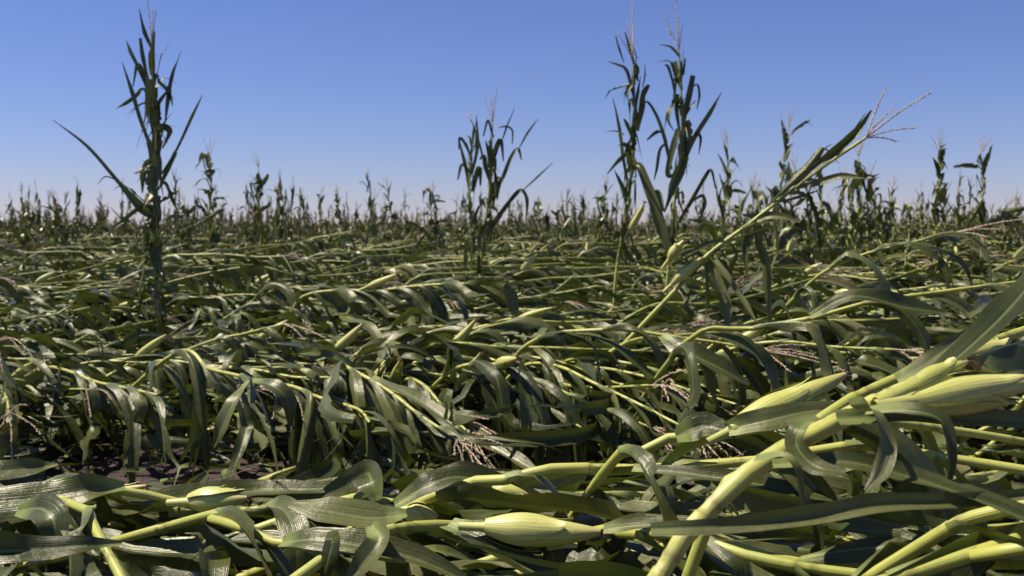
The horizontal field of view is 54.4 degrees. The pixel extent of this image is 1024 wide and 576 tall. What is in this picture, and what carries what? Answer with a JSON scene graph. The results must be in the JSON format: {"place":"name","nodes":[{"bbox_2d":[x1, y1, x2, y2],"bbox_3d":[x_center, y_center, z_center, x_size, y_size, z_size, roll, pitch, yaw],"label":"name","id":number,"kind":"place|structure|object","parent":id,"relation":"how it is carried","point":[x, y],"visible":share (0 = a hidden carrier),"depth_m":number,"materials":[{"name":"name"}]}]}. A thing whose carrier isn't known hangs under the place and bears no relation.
{"place":"outdoors","nodes":[
{"label":"outdoors","id":0,"kind":"place"},
{"bbox_2d":[0,0,1023,224],"label":"sky","id":1,"kind":"structure","parent":0,"point":[322,92],"materials":[{"name":"blue"}]},
{"bbox_2d":[5,225,1023,513],"bbox_3d":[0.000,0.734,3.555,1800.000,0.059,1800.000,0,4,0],"label":"ground","id":2,"kind":"structure","parent":0,"point":[113,461],"depth_m":3.96,"materials":[{"name":"soil"}]},
{"bbox_2d":[0,336,45,445],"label":"fallen corn plant","id":3,"kind":"object","parent":2,"relation":"on","point":[5,372],"visible":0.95,"depth_m":3.66,"materials":[{"name":"green plant"}]},
{"bbox_2d":[0,380,96,469],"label":"fallen corn plant","id":4,"kind":"object","parent":2,"relation":"on","point":[63,440],"visible":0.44,"depth_m":3.92,"materials":[{"name":"green plant"}]},
{"bbox_2d":[0,374,108,466],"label":"fallen corn plant","id":5,"kind":"object","parent":2,"relation":"on","point":[13,414],"visible":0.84,"depth_m":3.76,"materials":[{"name":"green plant"}]},
{"bbox_2d":[0,305,110,368],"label":"fallen corn plant","id":6,"kind":"object","parent":2,"relation":"on","point":[88,317],"visible":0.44,"depth_m":5.67,"materials":[{"name":"green plant"}]},
{"bbox_2d":[0,276,153,323],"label":"fallen corn plant","id":7,"kind":"object","parent":2,"relation":"on","point":[65,301],"visible":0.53,"depth_m":7.40,"materials":[{"name":"green plant"}]},
{"bbox_2d":[1,345,181,424],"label":"fallen corn plant","id":8,"kind":"object","parent":2,"relation":"on","point":[14,358],"visible":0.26,"depth_m":4.86,"materials":[{"name":"green plant"}]},
{"bbox_2d":[20,280,167,335],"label":"fallen corn plant","id":9,"kind":"object","parent":2,"relation":"on","point":[93,295],"visible":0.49,"depth_m":6.90,"materials":[{"name":"green plant"}]},
{"bbox_2d":[0,483,194,575],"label":"fallen corn plant","id":10,"kind":"object","parent":2,"relation":"on","point":[86,536],"visible":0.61,"depth_m":1.89,"materials":[{"name":"green plant"}]},
{"bbox_2d":[0,264,197,327],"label":"fallen corn plant","id":11,"kind":"object","parent":2,"relation":"on","point":[176,274],"visible":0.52,"depth_m":7.53,"materials":[{"name":"green plant"}]},
{"bbox_2d":[13,370,191,466],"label":"fallen corn plant","id":12,"kind":"object","parent":2,"relation":"on","point":[70,401],"visible":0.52,"depth_m":4.07,"materials":[{"name":"green plant"}]},
{"bbox_2d":[45,314,191,363],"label":"fallen corn plant","id":13,"kind":"object","parent":2,"relation":"on","point":[131,328],"visible":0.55,"depth_m":5.97,"materials":[{"name":"green plant"}]},
{"bbox_2d":[9,360,233,484],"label":"fallen corn plant","id":14,"kind":"object","parent":2,"relation":"on","point":[135,408],"visible":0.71,"depth_m":3.82,"materials":[{"name":"green plant"}]},
{"bbox_2d":[12,352,240,437],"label":"fallen corn plant","id":15,"kind":"object","parent":2,"relation":"on","point":[116,365],"visible":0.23,"depth_m":4.54,"materials":[{"name":"green plant"}]},
{"bbox_2d":[52,0,226,333],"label":"standing corn plant","id":16,"kind":"object","parent":2,"relation":"on","point":[151,168],"visible":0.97,"depth_m":6.25,"materials":[{"name":"green plant"}]},
{"bbox_2d":[37,296,264,336],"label":"fallen corn plant","id":17,"kind":"object","parent":2,"relation":"on","point":[179,301],"visible":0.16,"depth_m":6.89,"materials":[{"name":"green plant"}]},
{"bbox_2d":[82,327,238,357],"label":"fallen corn plant","id":18,"kind":"object","parent":2,"relation":"on","point":[127,341],"visible":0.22,"depth_m":5.41,"materials":[{"name":"green plant"}]},
{"bbox_2d":[0,470,345,575],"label":"fallen corn plant","id":19,"kind":"object","parent":2,"relation":"on","point":[147,518],"visible":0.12,"depth_m":2.54,"materials":[{"name":"green plant"}]},
{"bbox_2d":[76,318,276,353],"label":"fallen corn plant","id":20,"kind":"object","parent":2,"relation":"on","point":[200,323],"visible":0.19,"depth_m":6.02,"materials":[{"name":"green plant"}]},
{"bbox_2d":[67,344,329,444],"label":"fallen corn plant","id":21,"kind":"object","parent":2,"relation":"on","point":[220,354],"visible":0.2,"depth_m":4.48,"materials":[{"name":"green plant"}]},
{"bbox_2d":[0,458,403,570],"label":"fallen corn plant","id":22,"kind":"object","parent":2,"relation":"on","point":[42,506],"visible":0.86,"depth_m":2.23,"materials":[{"name":"green plant"}]},
{"bbox_2d":[84,291,331,343],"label":"fallen corn plant","id":23,"kind":"object","parent":2,"relation":"on","point":[214,301],"visible":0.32,"depth_m":6.81,"materials":[{"name":"green plant"}]},
{"bbox_2d":[193,138,227,256],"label":"standing corn plant","id":24,"kind":"object","parent":2,"relation":"on","point":[213,237],"visible":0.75,"depth_m":12.90,"materials":[{"name":"green plant"}]},
{"bbox_2d":[120,348,306,482],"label":"fallen corn plant","id":25,"kind":"object","parent":2,"relation":"on","point":[232,391],"visible":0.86,"depth_m":3.72,"materials":[{"name":"green plant"}]},
{"bbox_2d":[61,334,379,448],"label":"fallen corn plant","id":26,"kind":"object","parent":2,"relation":"on","point":[181,371],"visible":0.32,"depth_m":4.46,"materials":[{"name":"green plant"}]},
{"bbox_2d":[133,323,325,414],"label":"fallen corn plant","id":27,"kind":"object","parent":2,"relation":"on","point":[233,344],"visible":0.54,"depth_m":4.53,"materials":[{"name":"green plant"}]},
{"bbox_2d":[109,455,397,521],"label":"fallen corn plant","id":28,"kind":"object","parent":2,"relation":"on","point":[327,469],"visible":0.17,"depth_m":3.14,"materials":[{"name":"green plant"}]},
{"bbox_2d":[148,327,369,387],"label":"fallen corn plant","id":29,"kind":"object","parent":2,"relation":"on","point":[241,339],"visible":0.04,"depth_m":5.28,"materials":[{"name":"green plant"}]},
{"bbox_2d":[9,496,513,575],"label":"fallen corn plant","id":30,"kind":"object","parent":2,"relation":"on","point":[179,553],"visible":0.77,"depth_m":1.93,"materials":[{"name":"green plant"}]},
{"bbox_2d":[249,151,275,252],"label":"standing corn plant","id":31,"kind":"object","parent":2,"relation":"on","point":[259,193],"visible":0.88,"depth_m":14.93,"materials":[{"name":"green plant"}]},
{"bbox_2d":[170,363,374,454],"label":"fallen corn plant","id":32,"kind":"object","parent":2,"relation":"on","point":[300,380],"visible":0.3,"depth_m":4.18,"materials":[{"name":"green plant"}]},
{"bbox_2d":[140,383,449,522],"bbox_3d":[-0.779,0.624,3.851,1.970,0.527,0.966,3,5,43],"label":"fallen corn plant","id":33,"kind":"object","parent":2,"relation":"on","point":[306,444],"visible":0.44,"depth_m":3.54,"materials":[{"name":"green plant"}]},
{"bbox_2d":[205,318,390,359],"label":"fallen corn plant","id":34,"kind":"object","parent":2,"relation":"on","point":[253,347],"visible":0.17,"depth_m":5.07,"materials":[{"name":"green plant"}]},
{"bbox_2d":[196,281,407,335],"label":"fallen corn plant","id":35,"kind":"object","parent":2,"relation":"on","point":[284,292],"visible":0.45,"depth_m":6.49,"materials":[{"name":"green plant"}]},
{"bbox_2d":[185,358,562,454],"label":"fallen corn plant","id":36,"kind":"object","parent":2,"relation":"on","point":[278,423],"visible":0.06,"depth_m":4.21,"materials":[{"name":"green plant"}]},
{"bbox_2d":[265,357,513,468],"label":"fallen corn plant","id":37,"kind":"object","parent":2,"relation":"on","point":[478,406],"visible":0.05,"depth_m":4.01,"materials":[{"name":"green plant"}]},
{"bbox_2d":[143,473,650,572],"bbox_3d":[-0.771,0.700,2.405,2.066,0.438,0.941,0,4,-7],"label":"fallen corn plant","id":38,"kind":"object","parent":2,"relation":"on","point":[629,558],"visible":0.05,"depth_m":2.51,"materials":[{"name":"green plant"}]},
{"bbox_2d":[229,359,565,478],"bbox_3d":[-0.600,0.599,3.611,1.689,0.633,0.657,4,5,44],"label":"fallen corn plant","id":39,"kind":"object","parent":2,"relation":"on","point":[351,383],"visible":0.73,"depth_m":3.45,"materials":[{"name":"green plant"}]},
{"bbox_2d":[260,367,535,470],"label":"fallen corn plant","id":40,"kind":"object","parent":2,"relation":"on","point":[435,410],"visible":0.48,"depth_m":3.58,"materials":[{"name":"green plant"}]},
{"bbox_2d":[282,274,598,340],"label":"fallen corn plant","id":41,"kind":"object","parent":2,"relation":"on","point":[496,292],"visible":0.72,"depth_m":5.50,"materials":[{"name":"green plant"}]},
{"bbox_2d":[377,360,505,481],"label":"fallen corn plant","id":42,"kind":"object","parent":2,"relation":"on","point":[458,421],"visible":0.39,"depth_m":3.71,"materials":[{"name":"green plant"}]},
{"bbox_2d":[318,307,574,358],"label":"fallen corn plant","id":43,"kind":"object","parent":2,"relation":"on","point":[404,316],"visible":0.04,"depth_m":5.23,"materials":[{"name":"green plant"}]},
{"bbox_2d":[344,335,575,436],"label":"fallen corn plant","id":44,"kind":"object","parent":2,"relation":"on","point":[378,341],"visible":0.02,"depth_m":4.38,"materials":[{"name":"green plant"}]},
{"bbox_2d":[457,110,481,275],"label":"standing corn plant","id":45,"kind":"object","parent":2,"relation":"on","point":[469,171],"visible":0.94,"depth_m":8.56,"materials":[{"name":"green plant"}]},
{"bbox_2d":[364,353,586,425],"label":"fallen corn plant","id":46,"kind":"object","parent":2,"relation":"on","point":[417,372],"visible":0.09,"depth_m":4.17,"materials":[{"name":"green plant"}]},
{"bbox_2d":[345,325,636,457],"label":"fallen corn plant","id":47,"kind":"object","parent":2,"relation":"on","point":[401,333],"visible":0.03,"depth_m":4.30,"materials":[{"name":"green plant"}]},
{"bbox_2d":[378,295,613,327],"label":"fallen corn plant","id":48,"kind":"object","parent":2,"relation":"on","point":[492,306],"visible":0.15,"depth_m":5.96,"materials":[{"name":"green plant"}]},
{"bbox_2d":[375,326,620,435],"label":"fallen corn plant","id":49,"kind":"object","parent":2,"relation":"on","point":[455,330],"visible":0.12,"depth_m":4.61,"materials":[{"name":"green plant"}]},
{"bbox_2d":[467,86,551,276],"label":"standing corn plant","id":50,"kind":"object","parent":2,"relation":"on","point":[488,225],"visible":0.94,"depth_m":8.15,"materials":[{"name":"green plant"}]},
{"bbox_2d":[0,165,1023,284],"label":"broken corn stand","id":51,"kind":"object","parent":2,"relation":"on","point":[461,230],"visible":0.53,"depth_m":27.54,"materials":[{"name":"green plant"}]},
{"bbox_2d":[0,225,1023,341],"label":"flattened corn","id":52,"kind":"object","parent":2,"relation":"on","point":[546,271],"visible":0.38,"depth_m":10.46,"materials":[{"name":"green plant"}]},
{"bbox_2d":[0,242,1023,575],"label":"shredded corn leaves","id":53,"kind":"object","parent":2,"relation":"on","point":[316,348],"visible":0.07,"depth_m":4.31,"materials":[{"name":"green plant"}]},
{"bbox_2d":[315,474,711,526],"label":"fallen corn plant","id":54,"kind":"object","parent":2,"relation":"on","point":[625,491],"visible":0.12,"depth_m":2.74,"materials":[{"name":"green plant"}]},
{"bbox_2d":[215,437,838,575],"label":"fallen corn plant","id":55,"kind":"object","parent":2,"relation":"on","point":[366,478],"visible":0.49,"depth_m":2.16,"materials":[{"name":"green plant"}]},
{"bbox_2d":[375,332,689,459],"bbox_3d":[0.090,0.496,4.291,1.628,0.620,0.760,2,4,26],"label":"fallen corn plant","id":56,"kind":"object","parent":2,"relation":"on","point":[473,348],"visible":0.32,"depth_m":4.23,"materials":[{"name":"green plant"}]},
{"bbox_2d":[422,351,652,484],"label":"fallen corn plant","id":57,"kind":"object","parent":2,"relation":"on","point":[465,381],"visible":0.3,"depth_m":3.73,"materials":[{"name":"green plant"}]},
{"bbox_2d":[454,316,626,364],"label":"fallen corn plant","id":58,"kind":"object","parent":2,"relation":"on","point":[528,326],"visible":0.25,"depth_m":4.51,"materials":[{"name":"green plant"}]},
{"bbox_2d":[441,309,651,341],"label":"fallen corn plant","id":59,"kind":"object","parent":2,"relation":"on","point":[562,316],"visible":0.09,"depth_m":5.39,"materials":[{"name":"green plant"}]},
{"bbox_2d":[430,346,673,485],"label":"fallen corn plant","id":60,"kind":"object","parent":2,"relation":"on","point":[546,434],"visible":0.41,"depth_m":3.58,"materials":[{"name":"green plant"}]},
{"bbox_2d":[457,285,650,317],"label":"fallen corn plant","id":61,"kind":"object","parent":2,"relation":"on","point":[594,289],"visible":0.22,"depth_m":6.91,"materials":[{"name":"green plant"}]},
{"bbox_2d":[482,369,720,486],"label":"fallen corn plant","id":62,"kind":"object","parent":2,"relation":"on","point":[643,385],"visible":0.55,"depth_m":3.57,"materials":[{"name":"green plant"}]},
{"bbox_2d":[290,512,912,575],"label":"fallen corn plant","id":63,"kind":"object","parent":2,"relation":"on","point":[525,534],"visible":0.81,"depth_m":1.81,"materials":[{"name":"green plant"}]},
{"bbox_2d":[473,355,735,456],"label":"fallen corn plant","id":64,"kind":"object","parent":2,"relation":"on","point":[527,358],"visible":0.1,"depth_m":4.00,"materials":[{"name":"green plant"}]},
{"bbox_2d":[482,359,743,488],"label":"fallen corn plant","id":65,"kind":"object","parent":2,"relation":"on","point":[573,376],"visible":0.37,"depth_m":3.58,"materials":[{"name":"green plant"}]},
{"bbox_2d":[236,431,1023,575],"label":"fallen corn plant","id":66,"kind":"object","parent":2,"relation":"on","point":[764,493],"visible":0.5,"depth_m":2.04,"materials":[{"name":"green plant"}]},
{"bbox_2d":[605,2,672,303],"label":"standing corn plant","id":67,"kind":"object","parent":2,"relation":"on","point":[655,203],"visible":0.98,"depth_m":6.92,"materials":[{"name":"green plant"}]},
{"bbox_2d":[529,320,768,460],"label":"fallen corn plant","id":68,"kind":"object","parent":2,"relation":"on","point":[613,350],"visible":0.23,"depth_m":4.18,"materials":[{"name":"green plant"}]},
{"bbox_2d":[459,524,856,575],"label":"fallen corn plant","id":69,"kind":"object","parent":2,"relation":"on","point":[738,560],"visible":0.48,"depth_m":1.57,"materials":[{"name":"green plant"}]},
{"bbox_2d":[503,323,847,465],"bbox_3d":[0.325,0.467,3.701,1.657,0.681,0.638,3,5,36],"label":"fallen corn plant","id":70,"kind":"object","parent":2,"relation":"on","point":[712,363],"visible":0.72,"depth_m":3.61,"materials":[{"name":"green plant"}]},
{"bbox_2d":[573,363,782,476],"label":"fallen corn plant","id":71,"kind":"object","parent":2,"relation":"on","point":[609,372],"visible":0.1,"depth_m":3.80,"materials":[{"name":"green plant"}]},
{"bbox_2d":[659,0,721,293],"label":"standing corn plant","id":72,"kind":"object","parent":2,"relation":"on","point":[686,144],"visible":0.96,"depth_m":6.73,"materials":[{"name":"green plant"}]},
{"bbox_2d":[559,262,866,344],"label":"fallen corn plant","id":73,"kind":"object","parent":2,"relation":"on","point":[758,308],"visible":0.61,"depth_m":5.52,"materials":[{"name":"green plant"}]},
{"bbox_2d":[408,370,1023,575],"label":"fallen corn plant","id":74,"kind":"object","parent":2,"relation":"on","point":[776,409],"visible":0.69,"depth_m":1.85,"materials":[{"name":"green plant"}]},
{"bbox_2d":[697,124,750,265],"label":"standing corn plant","id":75,"kind":"object","parent":2,"relation":"on","point":[727,193],"visible":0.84,"depth_m":11.86,"materials":[{"name":"green plant"}]},
{"bbox_2d":[562,349,935,458],"bbox_3d":[0.600,0.571,3.846,1.892,0.626,0.812,2,4,34],"label":"fallen corn plant","id":76,"kind":"object","parent":2,"relation":"on","point":[606,357],"visible":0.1,"depth_m":4.01,"materials":[{"name":"green plant"}]},
{"bbox_2d":[663,357,876,455],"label":"fallen corn plant","id":77,"kind":"object","parent":2,"relation":"on","point":[801,377],"visible":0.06,"depth_m":4.06,"materials":[{"name":"green plant"}]},
{"bbox_2d":[614,85,931,356],"bbox_3d":[0.963,-0.106,4.425,1.716,1.557,0.450,0,4,0],"label":"leaning corn plant","id":78,"kind":"object","parent":2,"relation":"on","point":[812,166],"visible":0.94,"depth_m":4.37,"materials":[{"name":"green plant"}]},
{"bbox_2d":[527,281,1023,481],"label":"fallen corn plant","id":79,"kind":"object","parent":2,"relation":"on","point":[907,308],"visible":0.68,"depth_m":3.17,"materials":[{"name":"green plant"}]},
{"bbox_2d":[742,150,815,266],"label":"standing corn plant","id":80,"kind":"object","parent":2,"relation":"on","point":[791,212],"visible":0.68,"depth_m":12.85,"materials":[{"name":"green plant"}]},
{"bbox_2d":[644,329,931,496],"bbox_3d":[0.848,0.503,3.737,0.878,0.741,1.384,-2,4,-32],"label":"fallen corn plant","id":81,"kind":"object","parent":2,"relation":"on","point":[753,374],"visible":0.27,"depth_m":3.69,"materials":[{"name":"green plant"}]},
{"bbox_2d":[662,346,920,395],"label":"fallen corn plant","id":82,"kind":"object","parent":2,"relation":"on","point":[901,364],"visible":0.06,"depth_m":4.35,"materials":[{"name":"green plant"}]},
{"bbox_2d":[759,106,826,266],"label":"standing corn plant","id":83,"kind":"object","parent":2,"relation":"on","point":[788,235],"visible":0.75,"depth_m":11.44,"materials":[{"name":"green plant"}]},
{"bbox_2d":[678,316,962,386],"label":"fallen corn plant","id":84,"kind":"object","parent":2,"relation":"on","point":[845,326],"visible":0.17,"depth_m":4.64,"materials":[{"name":"green plant"}]},
{"bbox_2d":[620,450,1023,495],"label":"fallen corn plant","id":85,"kind":"object","parent":2,"relation":"on","point":[837,486],"visible":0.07,"depth_m":2.82,"materials":[{"name":"green plant"}]},
{"bbox_2d":[812,163,849,268],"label":"standing corn plant","id":86,"kind":"object","parent":2,"relation":"on","point":[833,223],"visible":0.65,"depth_m":11.98,"materials":[{"name":"green plant"}]},
{"bbox_2d":[744,336,923,391],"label":"fallen corn plant","id":87,"kind":"object","parent":2,"relation":"on","point":[800,367],"visible":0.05,"depth_m":4.41,"materials":[{"name":"green plant"}]},
{"bbox_2d":[647,274,1023,575],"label":"fallen corn plant","id":88,"kind":"object","parent":2,"relation":"on","point":[949,389],"visible":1,"depth_m":1.07,"materials":[{"name":"green plant"}]},
{"bbox_2d":[822,156,877,272],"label":"standing corn plant","id":89,"kind":"object","parent":2,"relation":"on","point":[850,197],"visible":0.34,"depth_m":11.49,"materials":[{"name":"green plant"}]},
{"bbox_2d":[813,136,891,272],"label":"standing corn plant","id":90,"kind":"object","parent":2,"relation":"on","point":[854,216],"visible":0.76,"depth_m":10.41,"materials":[{"name":"green plant"}]},
{"bbox_2d":[682,326,1023,575],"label":"fallen corn plant","id":91,"kind":"object","parent":2,"relation":"on","point":[931,356],"visible":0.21,"depth_m":1.49,"materials":[{"name":"green plant"}]},
{"bbox_2d":[701,312,1015,371],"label":"fallen corn plant","id":92,"kind":"object","parent":2,"relation":"on","point":[784,315],"visible":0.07,"depth_m":4.80,"materials":[{"name":"green plant"}]},
{"bbox_2d":[842,162,905,271],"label":"standing corn plant","id":93,"kind":"object","parent":2,"relation":"on","point":[869,228],"visible":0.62,"depth_m":12.00,"materials":[{"name":"green plant"}]},
{"bbox_2d":[735,327,1023,461],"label":"fallen corn plant","id":94,"kind":"object","parent":2,"relation":"on","point":[876,374],"visible":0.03,"depth_m":4.09,"materials":[{"name":"green plant"}]},
{"bbox_2d":[797,300,976,341],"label":"fallen corn plant","id":95,"kind":"object","parent":2,"relation":"on","point":[941,318],"visible":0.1,"depth_m":5.57,"materials":[{"name":"green plant"}]},
{"bbox_2d":[800,279,979,317],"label":"fallen corn plant","id":96,"kind":"object","parent":2,"relation":"on","point":[942,284],"visible":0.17,"depth_m":6.43,"materials":[{"name":"green plant"}]},
{"bbox_2d":[819,262,960,314],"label":"fallen corn plant","id":97,"kind":"object","parent":2,"relation":"on","point":[917,277],"visible":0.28,"depth_m":7.80,"materials":[{"name":"green plant"}]},
{"bbox_2d":[764,218,1023,365],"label":"fallen corn plant","id":98,"kind":"object","parent":2,"relation":"on","point":[782,306],"visible":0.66,"depth_m":4.71,"materials":[{"name":"green plant"}]},
{"bbox_2d":[824,520,1023,575],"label":"fallen corn plant","id":99,"kind":"object","parent":2,"relation":"on","point":[1014,565],"visible":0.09,"depth_m":2.43,"materials":[{"name":"green plant"}]},
{"bbox_2d":[845,447,1023,573],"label":"fallen corn plant","id":100,"kind":"object","parent":2,"relation":"on","point":[978,478],"visible":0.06,"depth_m":2.56,"materials":[{"name":"green plant"}]},
{"bbox_2d":[851,500,1023,575],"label":"fallen corn plant","id":101,"kind":"object","parent":2,"relation":"on","point":[890,555],"visible":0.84,"depth_m":1.29,"materials":[{"name":"green plant"}]},
{"bbox_2d":[920,128,960,268],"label":"standing corn plant","id":102,"kind":"object","parent":2,"relation":"on","point":[940,195],"visible":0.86,"depth_m":11.81,"materials":[{"name":"green plant"}]},
{"bbox_2d":[878,522,1023,575],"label":"fallen corn plant","id":103,"kind":"object","parent":2,"relation":"on","point":[977,553],"visible":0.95,"depth_m":1.22,"materials":[{"name":"green plant"}]},
{"bbox_2d":[947,133,1023,257],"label":"standing corn plant","id":104,"kind":"object","parent":2,"relation":"on","point":[981,219],"visible":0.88,"depth_m":12.51,"materials":[{"name":"green plant"}]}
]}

